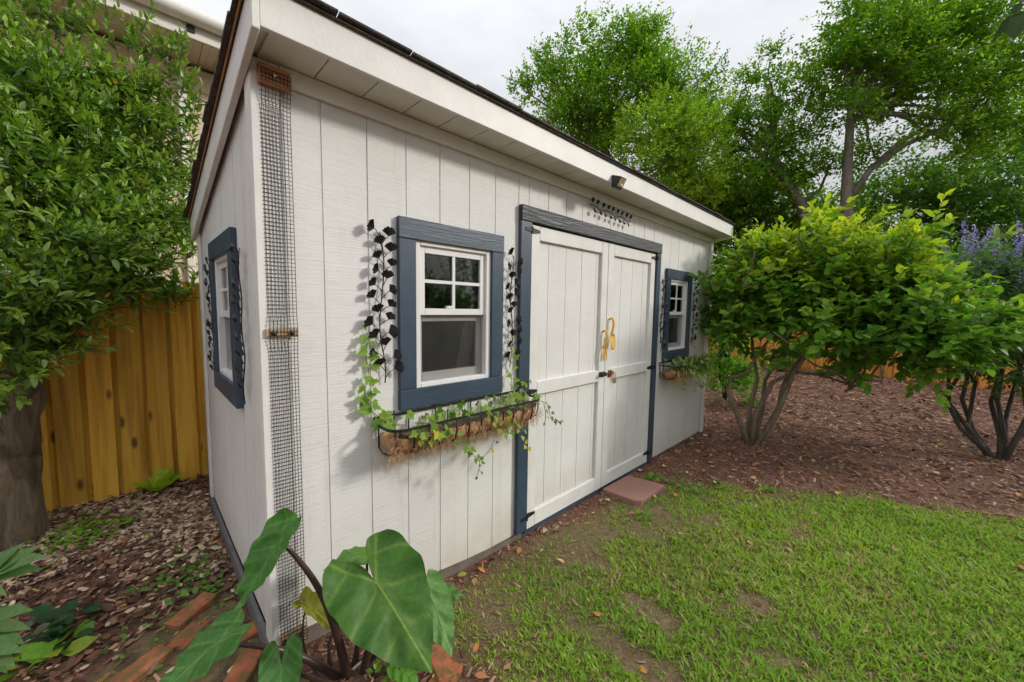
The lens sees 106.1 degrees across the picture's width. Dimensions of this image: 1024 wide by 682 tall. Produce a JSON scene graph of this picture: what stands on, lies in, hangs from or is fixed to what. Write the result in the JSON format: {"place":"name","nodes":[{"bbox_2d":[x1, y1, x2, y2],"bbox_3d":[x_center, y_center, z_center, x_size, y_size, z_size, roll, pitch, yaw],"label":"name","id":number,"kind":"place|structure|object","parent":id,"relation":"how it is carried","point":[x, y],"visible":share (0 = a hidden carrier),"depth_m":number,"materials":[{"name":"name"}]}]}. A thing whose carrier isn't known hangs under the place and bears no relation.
{"place":"outdoors","nodes":[
{"label":"outdoors","id":0,"kind":"place"},
{"bbox_2d":[0,0,224,287],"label":"house","id":1,"kind":"structure","parent":0,"point":[204,31],"depth_m":4.26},
{"bbox_2d":[0,364,1023,681],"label":"ground","id":2,"kind":"structure","parent":0,"point":[616,644],"depth_m":2.55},
{"bbox_2d":[0,542,47,672],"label":"palmate plant","id":3,"kind":"object","parent":2,"relation":"on","point":[14,562],"visible":1,"depth_m":1.53,"materials":[{"name":"green plant"}]},
{"bbox_2d":[0,619,97,681],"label":"broad ground plant","id":4,"kind":"object","parent":2,"relation":"on","point":[33,653],"visible":0.96,"depth_m":1.67,"materials":[{"name":"green plant"}]},
{"bbox_2d":[16,597,102,647],"bbox_3d":[-2.118,1.314,1.772,0.372,0.092,0.318,-1,5,-21],"label":"dark ground plant","id":5,"kind":"object","parent":2,"relation":"on","point":[57,622],"visible":0.91,"depth_m":1.79,"materials":[{"name":"green plant"}]},
{"bbox_2d":[21,505,148,567],"bbox_3d":[-2.864,1.266,2.521,0.704,0.094,0.735,-4,7,-44],"label":"weed patch","id":6,"kind":"object","parent":2,"relation":"on","point":[78,530],"visible":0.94,"depth_m":2.55,"materials":[{"name":"green plant"}]},
{"bbox_2d":[0,0,204,551],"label":"evergreen tree","id":7,"kind":"object","parent":2,"relation":"on","point":[72,138],"visible":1,"depth_m":2.69,"materials":[{"name":"green plant"}]},
{"bbox_2d":[0,274,208,514],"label":"board fence","id":8,"kind":"object","parent":2,"relation":"on","point":[127,413],"visible":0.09,"depth_m":3.09,"materials":[{"name":"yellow wood"}]},
{"bbox_2d":[0,473,246,681],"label":"bark flakes","id":9,"kind":"object","parent":2,"relation":"on","point":[105,550],"visible":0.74,"depth_m":2.34,"materials":[{"name":"brown wood"}]},
{"bbox_2d":[34,588,262,681],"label":"weed patch","id":10,"kind":"object","parent":2,"relation":"on","point":[170,602],"visible":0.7,"depth_m":1.77,"materials":[{"name":"green plant"}]},
{"bbox_2d":[131,466,184,491],"bbox_3d":[-2.900,1.147,3.165,0.339,0.189,0.280,-4,7,-44],"label":"hosta","id":11,"kind":"object","parent":2,"relation":"on","point":[160,479],"visible":0.99,"depth_m":3.17,"materials":[{"name":"green plant"}]},
{"bbox_2d":[125,544,228,622],"bbox_3d":[-1.810,1.314,2.240,0.632,0.080,0.570,-4,7,-44],"label":"clover patch","id":12,"kind":"object","parent":2,"relation":"on","point":[191,569],"visible":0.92,"depth_m":2.16,"materials":[{"name":"green plant"}]},
{"bbox_2d":[90,584,309,681],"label":"brick path","id":13,"kind":"structure","parent":2,"relation":"on","point":[243,663],"depth_m":1.71,"materials":[{"name":"brown brick"}]},
{"bbox_2d":[172,574,238,607],"bbox_3d":[-1.643,1.340,2.041,0.320,0.065,0.345,-4,7,-44],"label":"clover patch","id":14,"kind":"object","parent":2,"relation":"on","point":[209,587],"visible":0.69,"depth_m":2.08,"materials":[{"name":"green plant"}]},
{"bbox_2d":[160,507,463,681],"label":"elephant ear plant","id":15,"kind":"object","parent":2,"relation":"on","point":[397,609],"visible":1,"depth_m":1.41,"materials":[{"name":"green plant"}]},
{"bbox_2d":[365,660,397,681],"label":"weed patch","id":16,"kind":"object","parent":2,"relation":"on","point":[377,670],"visible":0.34,"depth_m":1.64,"materials":[{"name":"green plant"}]},
{"bbox_2d":[430,644,459,681],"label":"edging brick","id":17,"kind":"object","parent":2,"relation":"on","point":[444,666],"visible":0.54,"depth_m":1.68,"materials":[{"name":"orange brick"}]},
{"bbox_2d":[428,661,462,681],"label":"edging brick","id":18,"kind":"object","parent":2,"relation":"on","point":[453,678],"visible":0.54,"depth_m":1.63,"materials":[{"name":"orange brick"}]},
{"bbox_2d":[182,0,735,655],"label":"garden shed","id":19,"kind":"structure","parent":2,"relation":"on","point":[460,184],"depth_m":2.11,"materials":[{"name":"white wood"}]},
{"bbox_2d":[202,257,214,370],"bbox_3d":[-1.914,-0.145,2.436,0.040,0.756,0.169,-4,7,-44],"label":"leaf wall ornament","id":20,"kind":"object","parent":19,"relation":"attached to","point":[208,324],"visible":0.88,"depth_m":2.44,"materials":[{"name":"metal"}]},
{"bbox_2d":[208,227,243,408],"bbox_3d":[-1.582,-0.132,2.172,0.101,0.887,0.747,-4,7,-44],"label":"window","id":21,"kind":"structure","parent":19,"relation":"in","point":[221,267],"depth_m":2.22,"materials":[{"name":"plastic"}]},
{"bbox_2d":[229,243,245,403],"bbox_3d":[-1.246,-0.074,1.756,0.040,0.746,0.167,-4,7,-44],"label":"leaf wall ornament","id":22,"kind":"object","parent":19,"relation":"attached to","point":[233,301],"visible":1,"depth_m":1.76,"materials":[{"name":"metal"}]},
{"bbox_2d":[257,61,307,646],"bbox_3d":[-0.946,0.143,1.599,0.118,2.422,0.038,-4,7,-44],"label":"plastic netting","id":23,"kind":"object","parent":19,"relation":"attached to","point":[272,78],"visible":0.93,"depth_m":1.59,"materials":[{"name":"grey plastic"}]},
{"bbox_2d":[364,219,404,382],"bbox_3d":[-0.626,-0.183,1.883,0.201,0.791,0.045,-4,7,-44],"label":"leaf wall ornament","id":24,"kind":"object","parent":19,"relation":"attached to","point":[393,332],"visible":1,"depth_m":1.88,"materials":[{"name":"metal"}]},
{"bbox_2d":[396,216,503,410],"bbox_3d":[-0.346,-0.151,2.238,0.721,0.990,0.101,-4,7,-44],"label":"window","id":25,"kind":"structure","parent":19,"relation":"in","point":[484,252],"depth_m":2.20,"materials":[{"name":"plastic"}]},
{"bbox_2d":[373,390,543,471],"bbox_3d":[-0.233,0.484,2.199,1.109,0.270,0.261,-4,7,-44],"label":"window basket","id":26,"kind":"object","parent":19,"relation":"attached to","point":[400,443],"depth_m":2.09,"materials":[{"name":"black metal"},{"name":"coconut fiber"}]},
{"bbox_2d":[356,325,563,479],"bbox_3d":[-0.167,0.336,2.225,1.386,0.885,0.267,-4,7,-44],"label":"ivy plant","id":27,"kind":"object","parent":26,"relation":"in","point":[384,416],"visible":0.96,"depth_m":2.00,"materials":[{"name":"green plant"}]},
{"bbox_2d":[456,322,470,367],"bbox_3d":[-0.281,0.150,2.462,0.280,0.550,0.055,-4,7,-44],"label":"hanging cloth","id":28,"kind":"object","parent":19,"relation":"hanging from","point":[463,349],"visible":0.29,"depth_m":2.41,"materials":[{"name":"grey fabric"}]},
{"bbox_2d":[504,247,522,366],"bbox_3d":[0.011,-0.212,2.505,0.160,0.774,0.044,-4,7,-44],"label":"leaf wall ornament","id":29,"kind":"object","parent":19,"relation":"attached to","point":[512,274],"visible":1,"depth_m":2.51,"materials":[{"name":"metal"}]},
{"bbox_2d":[521,224,610,528],"bbox_3d":[0.479,0.263,3.040,1.158,2.161,0.090,-4,7,-44],"label":"door","id":30,"kind":"structure","parent":19,"relation":"in","point":[569,272],"depth_m":3.01,"materials":[{"name":"paint"}]},
{"bbox_2d":[601,329,608,360],"bbox_3d":[0.799,0.036,3.297,0.084,0.273,0.052,-4,7,-44],"label":"hand fork","id":31,"kind":"object","parent":19,"relation":"attached to","point":[606,340],"visible":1,"depth_m":3.29,"materials":[{"name":"yellow paint"}]},
{"bbox_2d":[590,197,631,226],"bbox_3d":[0.850,-1.076,3.246,0.645,0.138,0.030,-4,7,-44],"label":"branch wall ornament","id":32,"kind":"object","parent":19,"relation":"attached to","point":[608,207],"visible":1,"depth_m":3.23,"materials":[{"name":"black metal"}]},
{"bbox_2d":[609,317,615,349],"bbox_3d":[0.869,-0.067,3.357,0.084,0.288,0.053,-4,7,-44],"label":"hand trowel","id":33,"kind":"object","parent":19,"relation":"attached to","point":[613,340],"visible":1,"depth_m":3.36,"materials":[{"name":"yellow paint"}]},
{"bbox_2d":[612,371,615,382],"bbox_3d":[0.918,0.324,3.453,0.046,0.106,0.020,-4,7,-44],"label":"padlock","id":34,"kind":"object","parent":19,"relation":"hanging from","point":[613,379],"visible":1,"depth_m":3.44,"materials":[{"name":"gold metal"}]},
{"bbox_2d":[611,175,626,189],"bbox_3d":[0.799,-1.185,2.863,0.100,0.092,0.074,-4,7,-44],"label":"flood lamp","id":35,"kind":"object","parent":19,"relation":"attached to","point":[618,182],"visible":1,"depth_m":2.84,"materials":[{"name":"plastic"}]},
{"bbox_2d":[600,243,660,486],"bbox_3d":[1.151,0.218,3.694,0.944,2.161,0.066,-4,7,-44],"label":"door","id":36,"kind":"structure","parent":19,"relation":"in","point":[631,272],"depth_m":3.68,"materials":[{"name":"paint"}]},
{"bbox_2d":[659,276,668,346],"bbox_3d":[1.589,-0.293,4.043,0.187,0.788,0.045,-4,7,-44],"label":"leaf wall ornament","id":37,"kind":"object","parent":19,"relation":"attached to","point":[665,311],"visible":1,"depth_m":4.05,"materials":[{"name":"metal"}]},
{"bbox_2d":[661,268,692,360],"bbox_3d":[1.851,-0.296,4.377,0.682,0.990,0.101,-4,7,-44],"label":"window","id":38,"kind":"structure","parent":19,"relation":"in","point":[679,289],"depth_m":4.42,"materials":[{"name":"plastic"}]},
{"bbox_2d":[659,356,708,385],"bbox_3d":[2.004,0.335,4.375,1.017,0.268,0.271,-4,7,-44],"label":"window basket","id":39,"kind":"object","parent":19,"relation":"attached to","point":[673,375],"depth_m":4.11,"materials":[{"name":"black metal"}]},
{"bbox_2d":[660,306,719,391],"bbox_3d":[2.104,0.081,4.402,1.296,0.974,0.302,-4,7,-44],"label":"ivy plant","id":40,"kind":"object","parent":39,"relation":"in","point":[703,358],"visible":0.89,"depth_m":4.33,"materials":[{"name":"green plant"}]},
{"bbox_2d":[690,279,699,345],"bbox_3d":[2.201,-0.348,4.638,0.174,0.818,0.045,-4,7,-44],"label":"leaf wall ornament","id":41,"kind":"object","parent":19,"relation":"attached to","point":[696,320],"visible":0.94,"depth_m":4.65,"materials":[{"name":"metal"}]},
{"bbox_2d":[0,361,1023,681],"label":"mulch chips","id":42,"kind":"object","parent":2,"relation":"on","point":[926,403],"visible":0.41,"depth_m":4.33,"materials":[{"name":"brown wood"}]},
{"bbox_2d":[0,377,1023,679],"bbox_3d":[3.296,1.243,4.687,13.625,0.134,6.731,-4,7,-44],"label":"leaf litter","id":43,"kind":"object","parent":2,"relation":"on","point":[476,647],"visible":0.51,"depth_m":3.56,"materials":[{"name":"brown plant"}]},
{"bbox_2d":[603,475,664,504],"bbox_3d":[1.105,1.353,3.487,0.489,0.066,0.355,-4,7,-44],"label":"stepping stone","id":44,"kind":"object","parent":2,"relation":"on","point":[633,490],"visible":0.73,"depth_m":3.43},
{"bbox_2d":[501,0,777,206],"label":"oak tree","id":45,"kind":"object","parent":2,"relation":"on","point":[637,55],"visible":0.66,"depth_m":14.32,"materials":[{"name":"green plant"}]},
{"bbox_2d":[627,505,653,523],"bbox_3d":[1.035,1.376,3.060,0.182,0.052,0.241,1,5,0],"label":"weed patch","id":46,"kind":"object","parent":2,"relation":"on","point":[638,511],"visible":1,"depth_m":3.07,"materials":[{"name":"green plant"}]},
{"bbox_2d":[642,472,664,481],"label":"weed patch","id":47,"kind":"object","parent":2,"relation":"on","point":[651,474],"visible":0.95,"depth_m":3.72,"materials":[{"name":"green plant"}]},
{"bbox_2d":[595,74,744,209],"bbox_3d":[5.261,-4.312,13.236,4.160,9.164,4.088,-4,7,-44],"label":"willow tree","id":48,"kind":"object","parent":2,"relation":"on","point":[688,123],"visible":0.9,"depth_m":12.65,"materials":[{"name":"green plant"}]},
{"bbox_2d":[660,477,691,489],"bbox_3d":[1.530,1.311,3.592,0.291,0.058,0.223,2,5,16],"label":"weed patch","id":49,"kind":"object","parent":2,"relation":"on","point":[681,482],"visible":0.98,"depth_m":3.58,"materials":[{"name":"green plant"}]},
{"bbox_2d":[682,482,710,499],"bbox_3d":[1.663,1.336,3.457,0.256,0.051,0.248,-4,7,-44],"label":"weed patch","id":50,"kind":"object","parent":2,"relation":"on","point":[696,488],"visible":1,"depth_m":3.44,"materials":[{"name":"green plant"}]},
{"bbox_2d":[654,162,787,238],"bbox_3d":[8.373,-3.464,16.727,6.288,8.386,4.045,1,5,4],"label":"broadleaf tree","id":51,"kind":"object","parent":2,"relation":"on","point":[752,214],"visible":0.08,"depth_m":15.63,"materials":[{"name":"green plant"}]},
{"bbox_2d":[709,479,732,488],"bbox_3d":[1.889,1.329,3.550,0.267,0.048,0.216,-4,7,-44],"label":"weed patch","id":52,"kind":"object","parent":2,"relation":"on","point":[721,486],"visible":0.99,"depth_m":3.54,"materials":[{"name":"green plant"}]},
{"bbox_2d":[705,247,770,406],"bbox_3d":[3.848,-0.190,6.843,2.274,2.883,1.599,-4,7,-44],"label":"corner bush","id":53,"kind":"object","parent":2,"relation":"on","point":[723,354],"visible":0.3,"depth_m":6.39,"materials":[{"name":"green plant"}]},
{"bbox_2d":[755,483,782,493],"bbox_3d":[2.312,1.336,3.455,0.208,0.048,0.220,4,6,37],"label":"weed patch","id":54,"kind":"object","parent":2,"relation":"on","point":[771,489],"visible":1,"depth_m":3.46,"materials":[{"name":"green plant"}]},
{"bbox_2d":[707,27,843,230],"bbox_3d":[9.330,-5.095,14.161,4.960,11.481,3.452,2,5,19],"label":"forked tree","id":55,"kind":"object","parent":2,"relation":"on","point":[773,141],"visible":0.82,"depth_m":13.69,"materials":[{"name":"green plant"}]},
{"bbox_2d":[752,341,813,371],"bbox_3d":[7.380,0.450,10.523,1.193,1.232,1.444,-4,7,-44],"label":"bush","id":56,"kind":"object","parent":2,"relation":"on","point":[783,367],"visible":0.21,"depth_m":10.45,"materials":[{"name":"green plant"}]},
{"bbox_2d":[688,167,913,293],"bbox_3d":[11.429,-3.277,16.040,9.927,8.156,4.961,1,5,2],"label":"broadleaf tree","id":57,"kind":"object","parent":2,"relation":"on","point":[771,213],"visible":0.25,"depth_m":15.17,"materials":[{"name":"green plant"}]},
{"bbox_2d":[687,188,1023,445],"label":"flowering shrub","id":58,"kind":"object","parent":2,"relation":"on","point":[843,297],"visible":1,"depth_m":3.90,"materials":[{"name":"green plant"}]},
{"bbox_2d":[710,212,1016,305],"bbox_3d":[12.987,-1.889,14.730,14.528,5.567,4.896,1,5,-1],"label":"broadleaf tree","id":59,"kind":"object","parent":2,"relation":"on","point":[943,236],"visible":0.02,"depth_m":13.94,"materials":[{"name":"green plant"}]},
{"bbox_2d":[707,308,1023,389],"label":"board fence","id":60,"kind":"object","parent":2,"relation":"on","point":[889,372],"visible":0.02,"depth_m":9.80,"materials":[{"name":"brown wood"}]},
{"bbox_2d":[776,0,1023,240],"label":"spreading tree","id":61,"kind":"object","parent":2,"relation":"on","point":[922,52],"visible":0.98,"depth_m":12.62,"materials":[{"name":"green plant"}]},
{"bbox_2d":[829,144,1023,263],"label":"broadleaf tree","id":62,"kind":"object","parent":2,"relation":"on","point":[963,200],"visible":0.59,"depth_m":16.16,"materials":[{"name":"green plant"}]},
{"bbox_2d":[849,220,1023,461],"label":"chaste tree","id":63,"kind":"object","parent":2,"relation":"on","point":[1008,271],"visible":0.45,"depth_m":4.52,"materials":[{"name":"green plant"}]},
{"bbox_2d":[946,95,1023,277],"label":"broadleaf tree","id":64,"kind":"object","parent":2,"relation":"on","point":[1020,145],"visible":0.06,"depth_m":16.73,"materials":[{"name":"green plant"}]},
{"bbox_2d":[0,0,1023,304],"label":"sky","id":65,"kind":"structure","parent":0,"point":[478,41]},
{"bbox_2d":[452,469,1023,681],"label":"lawn grass","id":66,"kind":"structure","parent":0,"point":[763,558],"depth_m":2.23,"materials":[{"name":"green plant"}]},
{"bbox_2d":[991,0,1023,44],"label":"overhanging twig","id":67,"kind":"object","parent":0,"point":[1012,26],"visible":1,"depth_m":1.60,"materials":[{"name":"green plant"}]}
]}

